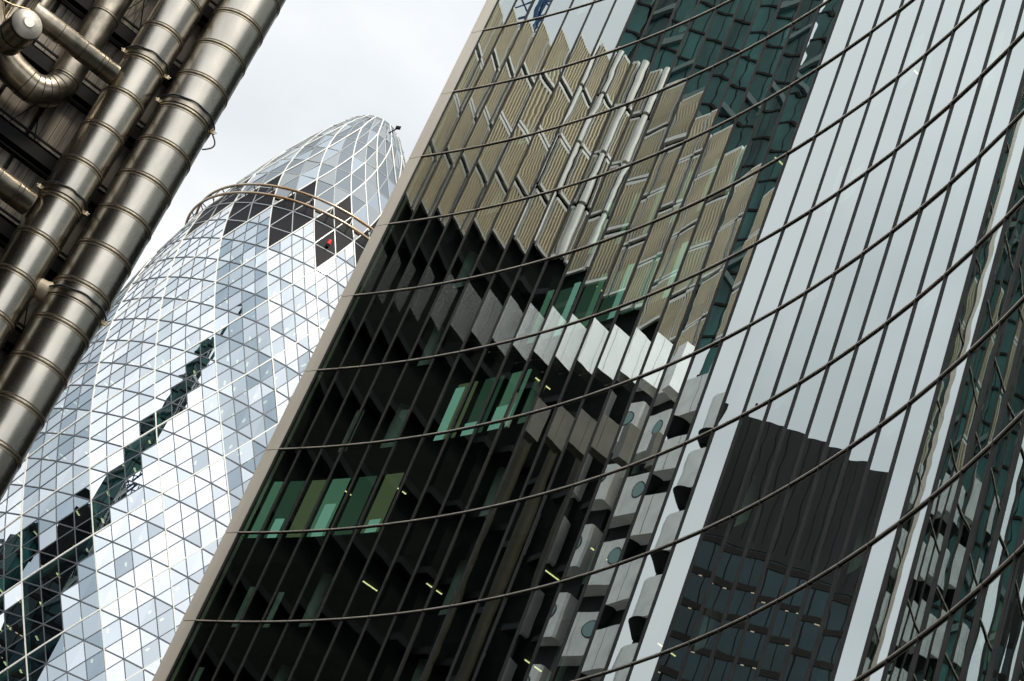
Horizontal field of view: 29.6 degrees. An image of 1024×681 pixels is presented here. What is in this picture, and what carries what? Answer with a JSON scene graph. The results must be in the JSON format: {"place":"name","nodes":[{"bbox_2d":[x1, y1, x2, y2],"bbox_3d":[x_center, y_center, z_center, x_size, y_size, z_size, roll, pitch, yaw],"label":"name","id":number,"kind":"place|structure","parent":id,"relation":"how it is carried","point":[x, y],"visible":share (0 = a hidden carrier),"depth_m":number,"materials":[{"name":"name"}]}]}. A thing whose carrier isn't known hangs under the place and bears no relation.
{"place":"outdoors","nodes":[
{"label":"outdoors","id":0,"kind":"place"},
{"bbox_2d":[0,0,285,501],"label":"pipe clad service tower","id":1,"kind":"structure","parent":0,"point":[111,111],"depth_m":45.37,"materials":[{"name":"silver metal"}]},
{"bbox_2d":[121,0,485,289],"label":"sky","id":2,"kind":"structure","parent":0,"point":[320,64],"materials":[{"name":"white"}]},
{"label":"ground","id":3,"kind":"structure","parent":0,"visible":0},
{"bbox_2d":[0,115,405,680],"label":"round glass tower","id":4,"kind":"structure","parent":3,"relation":"on","point":[122,498],"depth_m":230.48,"materials":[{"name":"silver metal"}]},
{"bbox_2d":[4,549,20,574],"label":"window pane","id":5,"kind":"structure","parent":4,"relation":"in","point":[13,560],"depth_m":215.80,"materials":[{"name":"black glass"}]},
{"bbox_2d":[4,583,21,609],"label":"window pane","id":6,"kind":"structure","parent":4,"relation":"in","point":[13,595],"depth_m":212.79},
{"bbox_2d":[6,619,23,646],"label":"window pane","id":7,"kind":"structure","parent":4,"relation":"in","point":[15,632],"depth_m":210.00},
{"bbox_2d":[8,658,26,680],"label":"window pane","id":8,"kind":"structure","parent":4,"relation":"in","point":[16,672],"depth_m":207.51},
{"bbox_2d":[22,553,38,578],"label":"window pane","id":9,"kind":"structure","parent":4,"relation":"in","point":[31,565],"depth_m":215.09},
{"bbox_2d":[23,588,40,615],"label":"window pane","id":10,"kind":"structure","parent":4,"relation":"in","point":[31,602],"depth_m":212.27,"materials":[{"name":"black glass"}]},
{"bbox_2d":[25,625,43,653],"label":"window pane","id":11,"kind":"structure","parent":4,"relation":"in","point":[34,639],"depth_m":209.65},
{"bbox_2d":[39,524,55,549],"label":"window pane","id":12,"kind":"structure","parent":4,"relation":"in","point":[47,537],"depth_m":217.36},
{"bbox_2d":[41,559,57,585],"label":"window pane","id":13,"kind":"structure","parent":4,"relation":"in","point":[50,571],"depth_m":214.46,"materials":[{"name":"black glass"}]},
{"bbox_2d":[43,595,60,622],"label":"window pane","id":14,"kind":"structure","parent":4,"relation":"in","point":[51,608],"depth_m":211.81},
{"bbox_2d":[45,633,64,661],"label":"window pane","id":15,"kind":"structure","parent":4,"relation":"in","point":[55,647],"depth_m":209.39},
{"bbox_2d":[57,496,72,521],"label":"window pane","id":16,"kind":"structure","parent":4,"relation":"in","point":[66,507],"depth_m":219.71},
{"bbox_2d":[58,530,74,555],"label":"window pane","id":17,"kind":"structure","parent":4,"relation":"in","point":[67,541],"depth_m":216.83,"materials":[{"name":"black glass"}]},
{"bbox_2d":[60,565,77,591],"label":"window pane","id":18,"kind":"structure","parent":4,"relation":"in","point":[68,578],"depth_m":214.09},
{"bbox_2d":[62,602,80,629],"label":"window pane","id":19,"kind":"structure","parent":4,"relation":"in","point":[72,615],"depth_m":211.60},
{"bbox_2d":[66,642,84,670],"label":"window pane","id":20,"kind":"structure","parent":4,"relation":"in","point":[75,656],"depth_m":209.34,"materials":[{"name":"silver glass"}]},
{"bbox_2d":[74,502,90,526],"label":"window pane","id":21,"kind":"structure","parent":4,"relation":"in","point":[82,514],"depth_m":219.12,"materials":[{"name":"black glass"}]},
{"bbox_2d":[76,536,93,562],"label":"window pane","id":22,"kind":"structure","parent":4,"relation":"in","point":[86,548],"depth_m":216.35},
{"bbox_2d":[79,572,97,599],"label":"window pane","id":23,"kind":"structure","parent":4,"relation":"in","point":[87,586],"depth_m":213.83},
{"bbox_2d":[83,610,100,638],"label":"window pane","id":24,"kind":"structure","parent":4,"relation":"in","point":[92,624],"depth_m":211.50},
{"bbox_2d":[86,651,104,679],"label":"window pane","id":25,"kind":"structure","parent":4,"relation":"in","point":[96,664],"depth_m":209.44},
{"bbox_2d":[91,474,107,498],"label":"window pane","id":26,"kind":"structure","parent":4,"relation":"in","point":[99,486],"depth_m":221.54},
{"bbox_2d":[93,508,109,532],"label":"window pane","id":27,"kind":"structure","parent":4,"relation":"in","point":[101,520],"depth_m":218.74,"materials":[{"name":"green glass"}]},
{"bbox_2d":[96,543,113,569],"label":"window pane","id":28,"kind":"structure","parent":4,"relation":"in","point":[104,556],"depth_m":216.14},
{"bbox_2d":[99,580,116,606],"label":"window pane","id":29,"kind":"structure","parent":4,"relation":"in","point":[108,593],"depth_m":213.78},
{"bbox_2d":[103,619,120,647],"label":"window pane","id":30,"kind":"structure","parent":4,"relation":"in","point":[112,633],"depth_m":211.63,"materials":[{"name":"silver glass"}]},
{"bbox_2d":[107,660,124,680],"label":"window pane","id":31,"kind":"structure","parent":4,"relation":"in","point":[115,673],"depth_m":209.85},
{"bbox_2d":[109,480,125,504],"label":"window pane","id":32,"kind":"structure","parent":4,"relation":"in","point":[116,493],"depth_m":221.11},
{"bbox_2d":[112,515,128,540],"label":"window pane","id":33,"kind":"structure","parent":4,"relation":"in","point":[120,527],"depth_m":218.48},
{"bbox_2d":[115,551,132,577],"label":"window pane","id":34,"kind":"structure","parent":4,"relation":"in","point":[123,564],"depth_m":216.09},
{"bbox_2d":[119,589,136,616],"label":"window pane","id":35,"kind":"structure","parent":4,"relation":"in","point":[127,603],"depth_m":213.88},
{"bbox_2d":[123,629,140,657],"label":"window pane","id":36,"kind":"structure","parent":4,"relation":"in","point":[131,643],"depth_m":211.91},
{"bbox_2d":[125,454,141,477],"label":"window pane","id":37,"kind":"structure","parent":4,"relation":"in","point":[133,465],"depth_m":223.55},
{"bbox_2d":[127,487,144,511],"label":"window pane","id":38,"kind":"structure","parent":4,"relation":"in","point":[135,499],"depth_m":220.89,"materials":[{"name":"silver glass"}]},
{"bbox_2d":[131,522,147,548],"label":"window pane","id":39,"kind":"structure","parent":4,"relation":"in","point":[139,535],"depth_m":218.42,"materials":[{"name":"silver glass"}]},
{"bbox_2d":[134,560,151,585],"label":"window pane","id":40,"kind":"structure","parent":4,"relation":"in","point":[143,572],"depth_m":216.19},
{"bbox_2d":[138,599,155,626],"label":"window pane","id":41,"kind":"structure","parent":4,"relation":"in","point":[147,612],"depth_m":214.20,"materials":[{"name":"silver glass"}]},
{"bbox_2d":[142,639,159,667],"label":"window pane","id":42,"kind":"structure","parent":4,"relation":"in","point":[151,653],"depth_m":212.38,"materials":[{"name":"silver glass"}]},
{"bbox_2d":[143,461,158,484],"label":"window pane","id":43,"kind":"structure","parent":4,"relation":"in","point":[151,472],"depth_m":223.33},
{"bbox_2d":[146,495,162,519],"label":"window pane","id":44,"kind":"structure","parent":4,"relation":"in","point":[154,507],"depth_m":220.84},
{"bbox_2d":[149,531,166,556],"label":"window pane","id":45,"kind":"structure","parent":4,"relation":"in","point":[157,543],"depth_m":218.53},
{"bbox_2d":[153,569,170,595],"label":"window pane","id":46,"kind":"structure","parent":4,"relation":"in","point":[162,583],"depth_m":216.46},
{"bbox_2d":[157,608,174,636],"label":"window pane","id":47,"kind":"structure","parent":4,"relation":"in","point":[165,621],"depth_m":214.64,"materials":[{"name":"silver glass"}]},
{"bbox_2d":[161,468,177,491],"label":"window pane","id":48,"kind":"structure","parent":4,"relation":"in","point":[169,479],"depth_m":223.28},
{"bbox_2d":[164,502,180,527],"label":"window pane","id":49,"kind":"structure","parent":4,"relation":"in","point":[173,514],"depth_m":220.94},
{"bbox_2d":[168,540,184,565],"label":"window pane","id":50,"kind":"structure","parent":4,"relation":"in","point":[176,552],"depth_m":218.85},
{"bbox_2d":[172,579,188,605],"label":"window pane","id":51,"kind":"structure","parent":4,"relation":"in","point":[180,591],"depth_m":216.94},
{"bbox_2d":[175,442,191,464],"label":"window pane","id":52,"kind":"structure","parent":4,"relation":"in","point":[183,453],"depth_m":225.80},
{"bbox_2d":[179,476,194,500],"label":"window pane","id":53,"kind":"structure","parent":4,"relation":"in","point":[187,487],"depth_m":223.38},
{"bbox_2d":[183,512,198,537],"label":"window pane","id":54,"kind":"structure","parent":4,"relation":"in","point":[190,524],"depth_m":221.21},
{"bbox_2d":[186,550,202,575],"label":"window pane","id":55,"kind":"structure","parent":4,"relation":"in","point":[194,562],"depth_m":219.28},
{"bbox_2d":[196,484,212,508],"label":"window pane","id":56,"kind":"structure","parent":4,"relation":"in","point":[204,496],"depth_m":223.66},
{"bbox_2d":[200,521,215,546],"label":"window pane","id":57,"kind":"structure","parent":4,"relation":"in","point":[208,533],"depth_m":221.70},
{"bbox_2d":[214,493,229,517],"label":"window pane","id":58,"kind":"structure","parent":4,"relation":"in","point":[221,505],"depth_m":224.09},
{"bbox_2d":[152,0,1023,680],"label":"curved glass office","id":59,"kind":"structure","parent":3,"relation":"on","point":[670,340],"depth_m":64.57,"materials":[{"name":"black glass"}]},
{"bbox_2d":[577,557,642,678],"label":"window pane","id":60,"kind":"structure","parent":59,"relation":"in","point":[621,587],"depth_m":56.63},
{"bbox_2d":[591,458,654,570],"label":"window pane","id":61,"kind":"structure","parent":59,"relation":"in","point":[633,486],"depth_m":59.78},
{"bbox_2d":[603,369,663,473],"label":"window pane","id":62,"kind":"structure","parent":59,"relation":"in","point":[641,400],"depth_m":62.85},
{"bbox_2d":[606,546,671,669],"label":"window pane","id":63,"kind":"structure","parent":59,"relation":"in","point":[636,615],"depth_m":55.24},
{"bbox_2d":[619,446,682,561],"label":"window pane","id":64,"kind":"structure","parent":59,"relation":"in","point":[646,517],"depth_m":58.47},
{"bbox_2d":[631,356,691,463],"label":"window pane","id":65,"kind":"structure","parent":59,"relation":"in","point":[663,404],"depth_m":61.70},
{"bbox_2d":[634,533,700,660],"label":"window pane","id":66,"kind":"structure","parent":59,"relation":"in","point":[661,615],"depth_m":54.08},
{"bbox_2d":[648,433,710,550],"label":"window pane","id":67,"kind":"structure","parent":59,"relation":"in","point":[671,515],"depth_m":57.33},
{"bbox_2d":[659,343,718,451],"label":"window pane","id":68,"kind":"structure","parent":59,"relation":"in","point":[680,422],"depth_m":60.57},
{"bbox_2d":[663,520,728,650],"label":"window pane","id":69,"kind":"structure","parent":59,"relation":"in","point":[686,615],"depth_m":52.90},
{"bbox_2d":[676,419,738,539],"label":"window pane","id":70,"kind":"structure","parent":59,"relation":"in","point":[700,501],"depth_m":56.16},
{"bbox_2d":[687,329,746,439],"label":"window pane","id":71,"kind":"structure","parent":59,"relation":"in","point":[706,415],"depth_m":59.42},
{"bbox_2d":[704,620,745,680],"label":"window pane","id":72,"kind":"structure","parent":59,"relation":"in","point":[728,640],"depth_m":49.04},
{"bbox_2d":[692,505,757,638],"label":"window pane","id":73,"kind":"structure","parent":59,"relation":"in","point":[710,618],"depth_m":51.73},
{"bbox_2d":[705,404,767,526],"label":"window pane","id":74,"kind":"structure","parent":59,"relation":"in","point":[739,456],"depth_m":55.00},
{"bbox_2d":[715,312,775,426],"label":"window pane","id":75,"kind":"structure","parent":59,"relation":"in","point":[755,340],"depth_m":58.26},
{"bbox_2d":[730,604,775,680],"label":"window pane","id":76,"kind":"structure","parent":59,"relation":"in","point":[755,634],"depth_m":47.75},
{"bbox_2d":[722,489,786,625],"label":"window pane","id":77,"kind":"structure","parent":59,"relation":"in","point":[763,530],"depth_m":50.54,"materials":[{"name":"glass"}]},
{"bbox_2d":[734,387,795,512],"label":"window pane","id":78,"kind":"structure","parent":59,"relation":"in","point":[763,456],"depth_m":53.82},
{"bbox_2d":[744,295,803,411],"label":"window pane","id":79,"kind":"structure","parent":59,"relation":"in","point":[776,346],"depth_m":57.09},
{"bbox_2d":[755,587,805,680],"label":"window pane","id":80,"kind":"structure","parent":59,"relation":"in","point":[778,641],"depth_m":46.45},
{"bbox_2d":[751,471,816,611],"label":"window pane","id":81,"kind":"structure","parent":59,"relation":"in","point":[783,544],"depth_m":49.34,"materials":[{"name":"glass"}]},
{"bbox_2d":[763,368,825,497],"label":"window pane","id":82,"kind":"structure","parent":59,"relation":"in","point":[787,455],"depth_m":52.63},
{"bbox_2d":[772,277,831,396],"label":"window pane","id":83,"kind":"structure","parent":59,"relation":"in","point":[794,361],"depth_m":55.91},
{"bbox_2d":[781,569,835,680],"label":"window pane","id":84,"kind":"structure","parent":59,"relation":"in","point":[798,659],"depth_m":45.13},
{"bbox_2d":[781,452,845,595],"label":"window pane","id":85,"kind":"structure","parent":59,"relation":"in","point":[802,562],"depth_m":48.13,"materials":[{"name":"glass"}]},
{"bbox_2d":[793,349,853,480],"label":"window pane","id":86,"kind":"structure","parent":59,"relation":"in","point":[815,441],"depth_m":51.44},
{"bbox_2d":[801,257,860,378],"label":"window pane","id":87,"kind":"structure","parent":59,"relation":"in","point":[822,345],"depth_m":54.73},
{"bbox_2d":[806,550,865,680],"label":"window pane","id":88,"kind":"structure","parent":59,"relation":"in","point":[828,643],"depth_m":43.78,"materials":[{"name":"glass"}]},
{"bbox_2d":[808,175,864,287],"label":"window pane","id":89,"kind":"structure","parent":59,"relation":"in","point":[835,235],"depth_m":58.00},
{"bbox_2d":[811,431,875,578],"bbox_3d":[8.067,3.954,46.907,0.004,3.860,1.445,28,-32,-8],"label":"window pane","id":90,"kind":"structure","parent":59,"relation":"in","point":[831,547],"depth_m":46.93,"materials":[{"name":"glass"}]},
{"bbox_2d":[822,327,883,462],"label":"window pane","id":91,"kind":"structure","parent":59,"relation":"in","point":[865,354],"depth_m":50.23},
{"bbox_2d":[830,236,888,360],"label":"window pane","id":92,"kind":"structure","parent":59,"relation":"in","point":[870,264],"depth_m":53.53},
{"bbox_2d":[832,527,896,680],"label":"window pane","id":93,"kind":"structure","parent":59,"relation":"in","point":[852,648],"depth_m":42.44,"materials":[{"name":"glass"}]},
{"bbox_2d":[837,154,892,268],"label":"window pane","id":94,"kind":"structure","parent":59,"relation":"in","point":[874,182],"depth_m":56.81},
{"bbox_2d":[842,409,905,559],"bbox_3d":[8.571,3.359,45.690,0.002,3.860,1.445,28,-32,-7],"label":"window pane","id":95,"kind":"structure","parent":59,"relation":"in","point":[886,441],"depth_m":45.72,"materials":[{"name":"glass"}]},
{"bbox_2d":[852,305,912,442],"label":"window pane","id":96,"kind":"structure","parent":59,"relation":"in","point":[888,354],"depth_m":49.02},
{"bbox_2d":[859,213,917,340],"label":"window pane","id":97,"kind":"structure","parent":59,"relation":"in","point":[891,268],"depth_m":52.33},
{"bbox_2d":[859,504,927,675],"bbox_3d":[8.142,5.258,41.156,0.005,3.860,1.445,26,-32,-5],"label":"window pane","id":98,"kind":"structure","parent":59,"relation":"in","point":[879,642],"depth_m":41.18,"materials":[{"name":"glass"}]},
{"bbox_2d":[866,132,920,247],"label":"window pane","id":99,"kind":"structure","parent":59,"relation":"in","point":[902,161],"depth_m":55.62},
{"bbox_2d":[872,383,936,538],"bbox_3d":[9.041,2.747,44.469,0.005,3.860,1.445,27,-32,-6],"label":"window pane","id":100,"kind":"structure","parent":59,"relation":"in","point":[912,433],"depth_m":44.49,"materials":[{"name":"glass"}]},
{"bbox_2d":[882,279,942,420],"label":"window pane","id":101,"kind":"structure","parent":59,"relation":"in","point":[907,368],"depth_m":47.82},
{"bbox_2d":[889,189,946,317],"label":"window pane","id":102,"kind":"structure","parent":59,"relation":"in","point":[913,269],"depth_m":51.11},
{"bbox_2d":[894,107,949,226],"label":"window pane","id":103,"kind":"structure","parent":59,"relation":"in","point":[925,156],"depth_m":54.41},
{"bbox_2d":[891,476,959,653],"bbox_3d":[8.545,4.613,39.927,0.005,3.860,1.445,25,-32,-3],"label":"window pane","id":104,"kind":"structure","parent":59,"relation":"in","point":[922,576],"depth_m":39.95,"materials":[{"name":"glass"}]},
{"bbox_2d":[903,357,966,515],"bbox_3d":[9.478,2.119,43.243,0.005,3.860,1.445,26,-32,-5],"label":"window pane","id":105,"kind":"structure","parent":59,"relation":"in","point":[935,436],"depth_m":43.27,"materials":[{"name":"glass"}]},
{"bbox_2d":[912,252,972,397],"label":"window pane","id":106,"kind":"structure","parent":59,"relation":"in","point":[931,365],"depth_m":46.61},
{"bbox_2d":[919,161,976,293],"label":"window pane","id":107,"kind":"structure","parent":59,"relation":"in","point":[957,194],"depth_m":49.90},
{"bbox_2d":[923,80,978,203],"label":"window pane","id":108,"kind":"structure","parent":59,"relation":"in","point":[947,154],"depth_m":53.20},
{"bbox_2d":[923,448,990,630],"bbox_3d":[8.914,3.952,38.696,0.007,3.860,1.445,24,-31,-2],"label":"window pane","id":109,"kind":"structure","parent":59,"relation":"in","point":[944,588],"depth_m":38.73,"materials":[{"name":"glass"}]},
{"bbox_2d":[936,592,979,680],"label":"window pane","id":110,"kind":"structure","parent":59,"relation":"in","point":[956,642],"depth_m":35.98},
{"bbox_2d":[934,328,997,491],"bbox_3d":[9.881,1.473,42.014,0.002,3.860,1.445,25,-32,-3],"label":"window pane","id":111,"kind":"structure","parent":59,"relation":"in","point":[957,443],"depth_m":42.04,"materials":[{"name":"glass"}]},
{"bbox_2d":[943,223,1002,371],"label":"window pane","id":112,"kind":"structure","parent":59,"relation":"in","point":[976,285],"depth_m":45.37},
{"bbox_2d":[949,132,1005,267],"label":"window pane","id":113,"kind":"structure","parent":59,"relation":"in","point":[986,168],"depth_m":48.70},
{"bbox_2d":[953,53,1006,176],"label":"window pane","id":114,"kind":"structure","parent":59,"relation":"in","point":[971,145],"depth_m":51.99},
{"bbox_2d":[962,561,1012,680],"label":"window pane","id":115,"kind":"structure","parent":59,"relation":"in","point":[981,646],"depth_m":34.62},
{"bbox_2d":[955,417,1022,604],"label":"window pane","id":116,"kind":"structure","parent":59,"relation":"in","point":[1003,452],"depth_m":37.50,"materials":[{"name":"glass"}]},
{"bbox_2d":[965,302,1023,464],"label":"window pane","id":117,"kind":"structure","parent":59,"relation":"in","point":[985,427],"depth_m":40.81,"materials":[{"name":"glass"}]},
{"bbox_2d":[973,202,1023,344],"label":"window pane","id":118,"kind":"structure","parent":59,"relation":"in","point":[996,295],"depth_m":44.09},
{"bbox_2d":[979,114,1023,240],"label":"window pane","id":119,"kind":"structure","parent":59,"relation":"in","point":[1012,152],"depth_m":47.39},
{"bbox_2d":[982,36,1023,149],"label":"window pane","id":120,"kind":"structure","parent":59,"relation":"in","point":[1009,86],"depth_m":50.69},
{"bbox_2d":[987,427,1023,576],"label":"window pane","id":121,"kind":"structure","parent":59,"relation":"in","point":[1013,511],"depth_m":35.99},
{"bbox_2d":[988,551,1023,680],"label":"window pane","id":122,"kind":"structure","parent":59,"relation":"in","point":[1011,629],"depth_m":33.15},
{"bbox_2d":[997,330,1023,434],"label":"window pane","id":123,"kind":"structure","parent":59,"relation":"in","point":[1014,404],"depth_m":39.29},
{"bbox_2d":[1004,241,1023,314],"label":"window pane","id":124,"kind":"structure","parent":59,"relation":"in","point":[1017,289],"depth_m":42.59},
{"bbox_2d":[1009,157,1023,210],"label":"window pane","id":125,"kind":"structure","parent":59,"relation":"in","point":[1018,194],"depth_m":45.92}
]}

